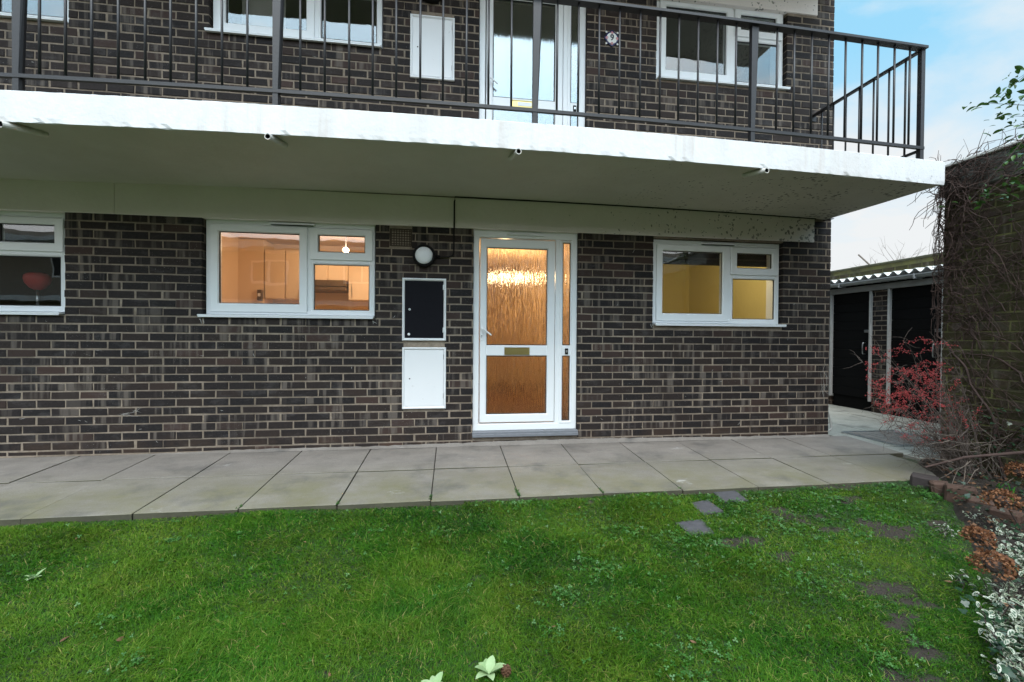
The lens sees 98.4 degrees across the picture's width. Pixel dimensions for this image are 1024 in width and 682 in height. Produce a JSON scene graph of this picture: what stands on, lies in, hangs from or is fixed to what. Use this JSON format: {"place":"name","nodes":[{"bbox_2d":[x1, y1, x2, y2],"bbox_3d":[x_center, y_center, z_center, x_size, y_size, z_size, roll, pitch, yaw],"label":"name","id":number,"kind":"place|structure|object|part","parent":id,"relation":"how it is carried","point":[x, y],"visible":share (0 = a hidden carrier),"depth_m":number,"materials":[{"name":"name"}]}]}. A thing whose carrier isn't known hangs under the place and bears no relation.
{"place":"outdoors","nodes":[
{"label":"outdoors","id":0,"kind":"place"},
{"bbox_2d":[0,436,935,526],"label":"path","id":1,"kind":"structure","parent":0,"point":[38,489],"depth_m":3.59,"materials":[{"name":"concrete"}]},
{"bbox_2d":[235,487,680,508],"bbox_3d":[-0.271,1.112,3.213,3.166,0.023,0.172,0,1,-8],"label":"joint moss","id":2,"kind":"object","parent":1,"relation":"on","point":[518,493],"visible":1,"depth_m":3.20,"materials":[{"name":"green plant"}]},
{"bbox_2d":[112,434,829,455],"bbox_3d":[-0.014,1.026,4.449,7.200,0.043,0.043,0,1,-8],"label":"path fillet","id":3,"kind":"object","parent":1,"relation":"on","point":[555,441],"visible":1,"depth_m":4.46,"materials":[{"name":"concrete"}]},
{"bbox_2d":[0,479,1023,681],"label":"lawn ground","id":4,"kind":"structure","parent":0,"point":[881,589],"depth_m":2.16,"materials":[{"name":"green plant"}]},
{"bbox_2d":[25,568,45,580],"bbox_3d":[-2.339,1.147,2.161,0.062,0.034,0.077,0,1,-8],"label":"rosette plant","id":5,"kind":"object","parent":4,"relation":"on","point":[37,574],"visible":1,"depth_m":2.17,"materials":[{"name":"green plant"}]},
{"bbox_2d":[421,671,442,681],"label":"rosette plant","id":6,"kind":"object","parent":4,"relation":"on","point":[438,677],"visible":1,"depth_m":1.55,"materials":[{"name":"green plant"}]},
{"bbox_2d":[475,655,505,679],"bbox_3d":[-0.080,1.177,1.583,0.103,0.042,0.110,1,1,13],"label":"rosette plant","id":7,"kind":"object","parent":4,"relation":"on","point":[489,667],"visible":1,"depth_m":1.59,"materials":[{"name":"green plant"}]},
{"bbox_2d":[0,481,991,681],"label":"lawn weeds","id":8,"kind":"object","parent":4,"relation":"on","point":[564,594],"visible":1,"depth_m":2.30,"materials":[{"name":"green plant"}]},
{"bbox_2d":[500,664,510,677],"bbox_3d":[-0.022,1.194,1.597,0.040,0.038,0.040,0,1,-8],"label":"pine cone","id":9,"kind":"object","parent":4,"relation":"on","point":[505,670],"visible":0.97,"depth_m":1.59,"materials":[{"name":"brown plant"}]},
{"bbox_2d":[675,519,714,535],"bbox_3d":[1.166,1.198,2.798,0.196,0.056,0.182,0,1,-8],"label":"stepping stone","id":10,"kind":"object","parent":4,"relation":"on","point":[694,525],"visible":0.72,"depth_m":2.81,"materials":[{"name":"grey stone"}]},
{"bbox_2d":[691,500,723,514],"bbox_3d":[1.359,1.183,3.098,0.174,0.044,0.241,0,1,-8],"label":"stepping stone","id":11,"kind":"object","parent":4,"relation":"on","point":[704,506],"visible":0.68,"depth_m":3.09,"materials":[{"name":"grey stone"}]},
{"bbox_2d":[713,491,748,502],"bbox_3d":[1.630,1.177,3.317,0.215,0.052,0.223,0,1,-8],"label":"stepping stone","id":12,"kind":"object","parent":4,"relation":"on","point":[728,495],"visible":0.48,"depth_m":3.29,"materials":[{"name":"grey stone"}]},
{"bbox_2d":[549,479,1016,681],"bbox_3d":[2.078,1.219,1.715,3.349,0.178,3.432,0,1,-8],"label":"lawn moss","id":13,"kind":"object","parent":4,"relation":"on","point":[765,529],"visible":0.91,"depth_m":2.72,"materials":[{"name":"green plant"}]},
{"bbox_2d":[910,472,938,488],"bbox_3d":[3.269,1.137,3.505,0.171,0.150,0.124,1,1,43],"label":"edging stone","id":14,"kind":"object","parent":4,"relation":"on","point":[921,480],"visible":0.52,"depth_m":3.48,"materials":[{"name":"stone"}]},
{"bbox_2d":[929,480,947,495],"bbox_3d":[3.283,1.145,3.393,0.117,0.136,0.111,1,1,33],"label":"edging stone","id":15,"kind":"object","parent":4,"relation":"on","point":[937,485],"visible":0.42,"depth_m":3.37,"materials":[{"name":"brown stone"}]},
{"bbox_2d":[932,519,959,536],"bbox_3d":[2.686,1.159,2.744,0.112,0.066,0.201,1,1,27],"label":"variegated shrub","id":16,"kind":"object","parent":4,"relation":"on","point":[945,529],"visible":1,"depth_m":2.74,"materials":[{"name":"white plant"}]},
{"bbox_2d":[949,569,973,588],"bbox_3d":[2.260,1.185,2.237,0.087,0.063,0.248,1,1,41],"label":"variegated shrub","id":17,"kind":"object","parent":4,"relation":"on","point":[964,575],"visible":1,"depth_m":2.19,"materials":[{"name":"white plant"}]},
{"bbox_2d":[939,138,1023,485],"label":"brick outbuilding","id":18,"kind":"structure","parent":4,"relation":"on","point":[1006,229],"depth_m":3.67,"materials":[{"name":"brick"}]},
{"bbox_2d":[909,124,1023,477],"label":"wall creeper","id":19,"kind":"object","parent":18,"relation":"attached to","point":[953,183],"depth_m":3.76,"materials":[{"name":"brown plant"}]},
{"bbox_2d":[987,506,1023,524],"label":"edging stone","id":20,"kind":"object","parent":4,"relation":"on","point":[1007,515],"visible":0.48,"depth_m":2.83,"materials":[{"name":"brown stone"}]},
{"bbox_2d":[828,404,940,462],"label":"yard paving","id":21,"kind":"structure","parent":0,"point":[846,419],"depth_m":5.88,"materials":[{"name":"concrete"}]},
{"bbox_2d":[0,0,944,455],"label":"apartment building","id":22,"kind":"structure","parent":21,"relation":"on","point":[144,226],"depth_m":4.25,"materials":[{"name":"brick"}]},
{"bbox_2d":[0,211,64,314],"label":"window","id":23,"kind":"structure","parent":22,"relation":"in","point":[56,249],"depth_m":3.91,"materials":[{"name":"white plastic"}]},
{"bbox_2d":[0,0,68,23],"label":"window","id":24,"kind":"structure","parent":22,"relation":"in","point":[32,17],"depth_m":3.85,"materials":[{"name":"white plastic"}]},
{"bbox_2d":[22,272,51,304],"bbox_3d":[-4.564,-0.456,4.251,0.196,0.410,0.196,0,1,-8],"label":"table lamp","id":25,"kind":"object","parent":22,"relation":"on","point":[37,281],"visible":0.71,"depth_m":4.20,"materials":[{"name":"metal"}]},
{"bbox_2d":[257,290,262,300],"bbox_3d":[-3.409,-0.619,5.975,0.057,0.145,0.055,0,1,-8],"label":"boiler control","id":26,"kind":"object","parent":22,"relation":"attached to","point":[259,295],"visible":1,"depth_m":5.96,"materials":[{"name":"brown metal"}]},
{"bbox_2d":[242,0,285,27],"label":"vertical blind","id":27,"kind":"object","parent":22,"relation":"hanging from","point":[260,12],"visible":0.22,"depth_m":4.39,"materials":[{"name":"white fabric"}]},
{"bbox_2d":[265,250,298,300],"bbox_3d":[-3.122,-0.914,6.211,0.535,0.665,0.340,0,1,-8],"label":"kitchen cabinet","id":28,"kind":"object","parent":22,"relation":"attached to","point":[281,274],"visible":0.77,"depth_m":6.04,"materials":[{"name":"brown wood"}]},
{"bbox_3d":[-3.238,-0.908,6.033,0.257,0.655,0.019,0,1,-8],"label":"door","id":29,"kind":"part","parent":28,"relation":"part of","materials":[{"name":"beige wood"}]},
{"bbox_3d":[-2.968,-0.907,6.070,0.257,0.655,0.019,0,1,-8],"label":"door","id":30,"kind":"part","parent":28,"relation":"part of","materials":[{"name":"beige wood"}]},
{"bbox_2d":[197,219,375,318],"bbox_3d":[-2.107,-0.676,4.199,1.555,0.918,0.148,0,1,-8],"label":"window","id":31,"kind":"structure","parent":22,"relation":"in","point":[310,255],"depth_m":4.21,"materials":[{"name":"white plastic"}]},
{"bbox_2d":[204,0,382,48],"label":"window","id":32,"kind":"structure","parent":22,"relation":"in","point":[313,32],"depth_m":4.17,"materials":[{"name":"white plastic"}]},
{"bbox_2d":[315,265,348,281],"bbox_3d":[-2.577,-1.042,6.284,0.549,0.403,0.340,0,1,-8],"label":"kitchen cabinet","id":33,"kind":"object","parent":22,"relation":"attached to","point":[327,272],"visible":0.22,"depth_m":6.13,"materials":[{"name":"beige wood"}]},
{"bbox_3d":[-2.693,-1.036,6.106,0.270,0.393,0.019,0,1,-8],"label":"door","id":34,"kind":"part","parent":33,"relation":"part of","materials":[{"name":"beige wood"}]},
{"bbox_3d":[-2.417,-1.035,6.144,0.257,0.393,0.019,0,1,-8],"label":"door","id":35,"kind":"part","parent":33,"relation":"part of","materials":[{"name":"beige wood"}]},
{"bbox_2d":[315,280,348,292],"bbox_3d":[-2.563,-0.764,6.219,0.522,0.138,0.480,0,1,-8],"label":"cooker hood","id":36,"kind":"object","parent":22,"relation":"attached to","point":[331,286],"visible":0.66,"depth_m":6.02,"materials":[{"name":"brown metal"}]},
{"bbox_2d":[343,237,348,251],"bbox_3d":[-2.075,-1.233,5.523,0.100,0.267,0.100,0,1,-8],"label":"ceiling lamp","id":37,"kind":"object","parent":22,"relation":"hanging from","point":[345,249],"visible":0.61,"depth_m":5.52,"materials":[{"name":"white"}]},
{"bbox_2d":[349,266,368,301],"bbox_3d":[-1.985,-0.908,6.352,0.631,0.665,0.371,0,1,-8],"label":"kitchen cabinet","id":38,"kind":"object","parent":22,"relation":"attached to","point":[358,283],"visible":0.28,"depth_m":6.18,"materials":[{"name":"beige wood"}]},
{"bbox_3d":[-2.127,-0.902,6.186,0.304,0.655,0.019,0,1,-8],"label":"door","id":39,"kind":"part","parent":38,"relation":"part of","materials":[{"name":"beige wood"}]},
{"bbox_2d":[412,244,435,266],"bbox_3d":[-0.855,-0.831,4.291,0.224,0.224,0.084,0,1,-8],"label":"wall lamp","id":40,"kind":"object","parent":22,"relation":"attached to","point":[423,255],"visible":1,"depth_m":4.27,"materials":[{"name":"white glass"}]},
{"bbox_2d":[425,0,440,3],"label":"wall lamp","id":41,"kind":"object","parent":22,"relation":"attached to","point":[432,1],"visible":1,"depth_m":4.29,"materials":[{"name":"plastic"}]},
{"bbox_2d":[0,0,928,158],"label":"balcony railing","id":42,"kind":"object","parent":22,"relation":"on","point":[18,76],"visible":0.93,"depth_m":3.33,"materials":[{"name":"black metal"}]},
{"bbox_2d":[472,230,577,437],"bbox_3d":[0.141,-0.079,4.518,1.086,2.090,0.135,0,1,-8],"label":"entrance door","id":43,"kind":"structure","parent":22,"relation":"in","point":[524,367],"depth_m":4.52,"materials":[{"name":"white plastic"}]},
{"bbox_2d":[479,0,585,126],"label":"entrance door","id":44,"kind":"structure","parent":22,"relation":"in","point":[500,10],"depth_m":4.50,"materials":[{"name":"white plastic"}]},
{"bbox_2d":[604,30,618,46],"bbox_3d":[1.030,-3.120,4.556,0.165,0.165,0.018,0,1,-8],"label":"house number plaque","id":45,"kind":"object","parent":22,"relation":"attached to","point":[611,37],"visible":1,"depth_m":4.55,"materials":[{"name":"white ceramic"}]},
{"bbox_2d":[435,196,815,257],"bbox_3d":[1.302,-1.105,4.612,4.152,0.612,0.040,0,1,-8],"label":"lamp cable","id":46,"kind":"object","parent":22,"relation":"attached to","point":[437,256],"visible":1,"depth_m":4.52,"materials":[{"name":"plastic"}]},
{"bbox_2d":[663,251,766,266],"bbox_3d":[2.211,-1.047,5.020,1.700,0.376,0.018,0,1,-8],"label":"roller blind","id":47,"kind":"object","parent":22,"relation":"attached to","point":[707,259],"visible":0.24,"depth_m":5.02,"materials":[{"name":"grey fabric"}]},
{"bbox_2d":[652,239,785,326],"bbox_3d":[2.247,-0.619,4.800,1.518,0.918,0.148,0,1,-8],"label":"window","id":48,"kind":"structure","parent":22,"relation":"in","point":[728,270],"depth_m":4.81,"materials":[{"name":"white plastic"}]},
{"bbox_2d":[656,0,790,90],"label":"window","id":49,"kind":"structure","parent":22,"relation":"in","point":[766,39],"depth_m":4.78,"materials":[{"name":"white plastic"}]},
{"bbox_2d":[828,411,832,431],"bbox_3d":[3.600,0.823,5.059,0.121,0.436,0.082,0,1,-8],"label":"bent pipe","id":50,"kind":"object","parent":22,"relation":"attached to","point":[831,425],"visible":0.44,"depth_m":5.04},
{"bbox_2d":[828,264,943,422],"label":"storage shed","id":51,"kind":"structure","parent":21,"relation":"on","point":[882,322],"depth_m":6.74,"materials":[{"name":"brick"}]},
{"bbox_2d":[829,291,872,410],"bbox_3d":[5.580,0.155,7.285,0.102,1.900,0.751,0,1,-8],"label":"door","id":52,"kind":"structure","parent":51,"relation":"in","point":[847,386],"depth_m":7.28,"materials":[{"name":"metal"}]},
{"bbox_2d":[830,252,943,378],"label":"shed roof","id":53,"kind":"structure","parent":51,"relation":"on","point":[922,261],"depth_m":7.93,"materials":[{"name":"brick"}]},
{"bbox_2d":[886,284,943,422],"bbox_3d":[5.720,0.168,6.269,0.102,1.900,0.771,0,1,-8],"label":"door","id":54,"kind":"structure","parent":51,"relation":"in","point":[919,322],"depth_m":6.31,"materials":[{"name":"metal"}]},
{"bbox_2d":[841,430,939,446],"bbox_3d":[4.402,1.112,5.072,0.720,0.018,0.700,0,1,-8],"label":"manhole cover","id":55,"kind":"object","parent":21,"relation":"attached to","point":[876,435],"visible":0.69,"depth_m":5.10,"materials":[{"name":"metal"}]},
{"bbox_2d":[879,234,939,259],"bbox_3d":[7.437,-1.466,8.356,0.984,1.151,0.888,0,1,-8],"label":"bare shrub","id":56,"kind":"object","parent":21,"relation":"on","point":[900,251],"visible":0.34,"depth_m":8.37,"materials":[{"name":"brown plant"}]},
{"bbox_2d":[830,0,1023,270],"label":"sky","id":57,"kind":"structure","parent":0,"point":[974,45],"materials":[{"name":"blue"}]},
{"bbox_2d":[919,459,1023,618],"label":"flower bed soil","id":58,"kind":"structure","parent":0,"point":[958,510],"depth_m":2.98,"materials":[{"name":"brown soil"}]},
{"bbox_2d":[843,329,991,478],"bbox_3d":[3.377,0.534,3.814,1.115,1.313,0.856,0,1,-8],"label":"berry shrub","id":59,"kind":"object","parent":58,"relation":"on","point":[946,445],"visible":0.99,"depth_m":3.68,"materials":[{"name":"red plant"}]},
{"bbox_2d":[943,483,976,502],"bbox_3d":[3.298,1.134,3.254,0.178,0.152,0.110,1,1,44],"label":"edging stone","id":60,"kind":"object","parent":58,"relation":"on","point":[948,496],"visible":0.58,"depth_m":3.24,"materials":[{"name":"brown stone"}]},
{"bbox_2d":[898,395,1023,489],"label":"bare twigs","id":61,"kind":"object","parent":58,"relation":"on","point":[989,452],"visible":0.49,"depth_m":3.51,"materials":[{"name":"brown plant"}]},
{"bbox_2d":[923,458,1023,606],"bbox_3d":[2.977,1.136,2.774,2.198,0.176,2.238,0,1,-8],"label":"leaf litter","id":62,"kind":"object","parent":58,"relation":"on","point":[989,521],"visible":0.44,"depth_m":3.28,"materials":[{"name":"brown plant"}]},
{"bbox_2d":[924,451,1023,467],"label":"dead branch","id":63,"kind":"object","parent":58,"relation":"on","point":[992,454],"visible":1,"depth_m":3.41,"materials":[{"name":"brown wood"}]},
{"bbox_2d":[962,507,994,524],"bbox_3d":[3.060,1.153,2.900,0.142,0.078,0.251,1,1,32],"label":"variegated shrub","id":64,"kind":"object","parent":58,"relation":"on","point":[971,517],"visible":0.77,"depth_m":2.90,"materials":[{"name":"white plant"}]},
{"bbox_2d":[965,495,994,505],"bbox_3d":[3.243,1.150,3.031,0.117,0.139,0.176,0,1,-35],"label":"edging stone","id":65,"kind":"object","parent":58,"relation":"on","point":[974,499],"visible":0.08,"depth_m":3.03,"materials":[{"name":"stone"}]},
{"bbox_2d":[937,65,1023,220],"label":"leafy tree","id":66,"kind":"object","parent":58,"relation":"on","point":[1009,92],"visible":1,"depth_m":2.88,"materials":[{"name":"green plant"}]},
{"bbox_2d":[946,405,1023,681],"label":"flowering plant","id":67,"kind":"object","parent":58,"relation":"on","point":[1009,671],"visible":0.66,"depth_m":1.97,"materials":[{"name":"green plant"}]},
{"bbox_2d":[958,461,1023,594],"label":"hydrangea","id":68,"kind":"object","parent":58,"relation":"on","point":[989,563],"visible":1,"depth_m":2.30,"materials":[{"name":"brown plant"}]},
{"bbox_2d":[971,571,1023,667],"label":"variegated shrub","id":69,"kind":"object","parent":58,"relation":"on","point":[1002,600],"visible":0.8,"depth_m":1.90,"materials":[{"name":"white plant"}]},
{"bbox_2d":[976,609,1023,681],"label":"variegated shrub","id":70,"kind":"object","parent":58,"relation":"on","point":[1019,668],"visible":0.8,"depth_m":1.59,"materials":[{"name":"white plant"}]},
{"bbox_2d":[983,515,1023,572],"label":"variegated shrub","id":71,"kind":"object","parent":58,"relation":"on","point":[1003,552],"visible":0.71,"depth_m":2.42,"materials":[{"name":"white plant"}]},
{"bbox_2d":[1006,483,1016,502],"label":"daffodil shoots","id":72,"kind":"object","parent":58,"relation":"on","point":[1012,490],"visible":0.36,"depth_m":3.14,"materials":[{"name":"green plant"}]}
]}

